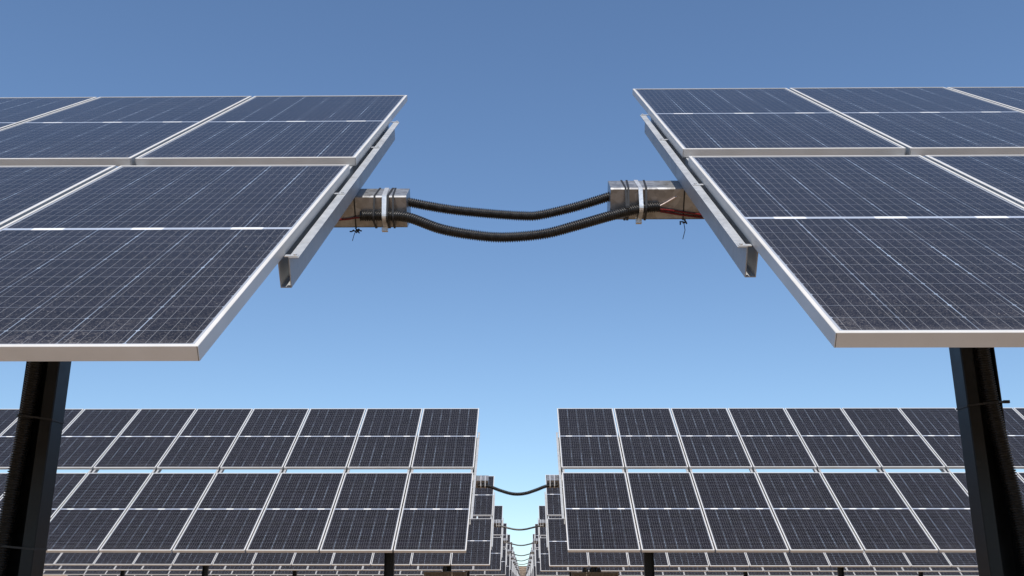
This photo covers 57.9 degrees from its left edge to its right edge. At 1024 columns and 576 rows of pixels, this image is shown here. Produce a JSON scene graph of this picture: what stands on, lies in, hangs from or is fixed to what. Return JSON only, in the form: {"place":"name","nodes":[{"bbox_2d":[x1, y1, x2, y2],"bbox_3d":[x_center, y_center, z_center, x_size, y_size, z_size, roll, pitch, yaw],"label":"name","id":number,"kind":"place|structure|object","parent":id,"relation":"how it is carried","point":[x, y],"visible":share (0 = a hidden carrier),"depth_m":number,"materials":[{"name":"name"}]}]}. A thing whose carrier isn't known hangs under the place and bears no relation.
{"place":"outdoors","nodes":[
{"label":"outdoors","id":0,"kind":"place"},
{"bbox_2d":[43,566,526,575],"bbox_3d":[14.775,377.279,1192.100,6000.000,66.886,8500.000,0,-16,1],"label":"ground","id":1,"kind":"structure","parent":0,"point":[522,568],"depth_m":552.52,"materials":[{"name":"soil"}]},
{"bbox_2d":[0,95,410,575],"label":"solar tracker","id":2,"kind":"object","parent":1,"relation":"on","point":[184,228],"visible":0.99,"depth_m":3.57,"materials":[{"name":"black glass"}]},
{"bbox_2d":[0,361,43,575],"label":"conduit","id":3,"kind":"object","parent":2,"relation":"attached to","point":[22,436],"visible":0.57,"depth_m":3.82,"materials":[{"name":"black plastic"}]},
{"bbox_2d":[339,216,359,220],"bbox_3d":[-0.743,-0.306,4.103,0.182,0.016,0.016,-2,-16,8],"label":"wire","id":4,"kind":"object","parent":2,"relation":"attached to","point":[349,218],"visible":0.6,"depth_m":4.10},
{"bbox_2d":[408,192,608,220],"bbox_3d":[-0.013,-0.374,4.163,1.014,0.152,0.050,0,-16,1],"label":"conduit","id":5,"kind":"object","parent":2,"relation":"attached to","point":[514,215],"visible":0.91,"depth_m":4.14,"materials":[{"name":"black plastic"}]},
{"bbox_2d":[360,202,659,242],"bbox_3d":[-0.009,-0.287,4.049,1.320,0.202,0.093,0,-16,1],"label":"conduit","id":6,"kind":"object","parent":2,"relation":"attached to","point":[505,237],"visible":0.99,"depth_m":4.02,"materials":[{"name":"black plastic"}]},
{"bbox_2d":[0,408,488,575],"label":"solar tracker","id":7,"kind":"object","parent":1,"relation":"on","point":[155,510],"visible":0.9,"depth_m":14.43,"materials":[{"name":"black glass"}]},
{"bbox_2d":[478,484,557,495],"bbox_3d":[0.090,3.199,14.678,1.272,0.190,0.064,0,-16,-1],"label":"cable","id":8,"kind":"object","parent":7,"relation":"attached to","point":[518,493],"visible":1,"depth_m":14.66,"materials":[{"name":"black plastic"}]},
{"bbox_2d":[44,476,500,575],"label":"solar tracker","id":9,"kind":"object","parent":1,"relation":"on","point":[479,542],"visible":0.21,"depth_m":23.99,"materials":[{"name":"black glass"}]},
{"bbox_2d":[44,506,507,575],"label":"solar tracker","id":10,"kind":"object","parent":1,"relation":"on","point":[496,554],"visible":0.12,"depth_m":34.21,"materials":[{"name":"black glass"}]},
{"bbox_2d":[43,523,510,575],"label":"solar tracker","id":11,"kind":"object","parent":1,"relation":"on","point":[334,572],"visible":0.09,"depth_m":44.83,"materials":[{"name":"grey glass"}]},
{"bbox_2d":[67,535,513,575],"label":"solar tracker","id":12,"kind":"object","parent":1,"relation":"on","point":[509,559],"visible":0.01,"depth_m":55.40,"materials":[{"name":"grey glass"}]},
{"bbox_2d":[424,566,467,575],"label":"electrical cabinet","id":13,"kind":"object","parent":1,"relation":"on","point":[444,572],"visible":0.94,"depth_m":24.38,"materials":[{"name":"brown metal"}]},
{"bbox_2d":[475,542,514,575],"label":"solar tracker","id":14,"kind":"object","parent":1,"relation":"on","point":[511,568],"visible":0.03,"depth_m":67.22,"materials":[{"name":"grey metal"}]},
{"bbox_2d":[529,542,534,575],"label":"solar tracker","id":15,"kind":"object","parent":1,"relation":"on","point":[530,561],"depth_m":67.18,"materials":[{"name":"grey metal"}]},
{"bbox_2d":[571,567,618,575],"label":"electrical cabinet","id":16,"kind":"object","parent":1,"relation":"on","point":[591,572],"visible":1,"depth_m":24.33,"materials":[{"name":"brown metal"}]},
{"bbox_2d":[529,534,811,575],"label":"solar tracker","id":17,"kind":"object","parent":1,"relation":"on","point":[533,564],"visible":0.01,"depth_m":56.30,"materials":[{"name":"grey metal"}]},
{"bbox_2d":[531,524,978,575],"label":"solar tracker","id":18,"kind":"object","parent":1,"relation":"on","point":[535,551],"visible":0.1,"depth_m":44.52,"materials":[{"name":"grey metal"}]},
{"bbox_2d":[533,506,977,575],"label":"solar tracker","id":19,"kind":"object","parent":1,"relation":"on","point":[544,556],"visible":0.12,"depth_m":33.96,"materials":[{"name":"black glass"}]},
{"bbox_2d":[503,542,537,545],"bbox_3d":[0.335,9.917,35.885,1.334,0.156,0.056,-1,-16,2],"label":"cable","id":20,"kind":"object","parent":19,"relation":"attached to","point":[521,545],"visible":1,"depth_m":35.86,"materials":[{"name":"black plastic"}]},
{"bbox_2d":[539,475,977,575],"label":"solar tracker","id":21,"kind":"object","parent":1,"relation":"on","point":[560,555],"visible":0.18,"depth_m":23.80,"materials":[{"name":"black glass"}]},
{"bbox_2d":[495,525,544,530],"bbox_3d":[0.213,6.610,25.534,1.391,0.149,0.061,-1,-16,4],"label":"cable","id":22,"kind":"object","parent":21,"relation":"attached to","point":[520,529],"visible":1,"depth_m":25.51,"materials":[{"name":"black plastic"}]},
{"bbox_2d":[547,408,1023,575],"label":"solar tracker","id":23,"kind":"object","parent":1,"relation":"on","point":[880,510],"visible":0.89,"depth_m":14.39,"materials":[{"name":"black glass"}]},
{"bbox_2d":[607,87,1023,575],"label":"solar tracker","id":24,"kind":"object","parent":1,"relation":"on","point":[853,217],"visible":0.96,"depth_m":3.60,"materials":[{"name":"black glass"}]},
{"bbox_2d":[658,211,702,218],"bbox_3d":[0.738,-0.326,4.103,0.219,0.030,0.015,2,-16,-8],"label":"wire","id":25,"kind":"object","parent":24,"relation":"attached to","point":[680,214],"visible":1,"depth_m":4.11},
{"bbox_2d":[660,209,701,215],"bbox_3d":[0.739,-0.335,4.098,0.218,0.026,0.012,2,-16,-7],"label":"wire","id":26,"kind":"object","parent":24,"relation":"attached to","point":[680,211],"visible":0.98,"depth_m":4.10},
{"bbox_2d":[973,347,1023,574],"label":"conduit","id":27,"kind":"object","parent":24,"relation":"attached to","point":[999,437],"visible":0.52,"depth_m":3.78,"materials":[{"name":"black plastic"}]},
{"bbox_2d":[0,0,1023,565],"label":"sky","id":28,"kind":"structure","parent":0,"point":[515,105],"materials":[{"name":"blue"}]}
]}

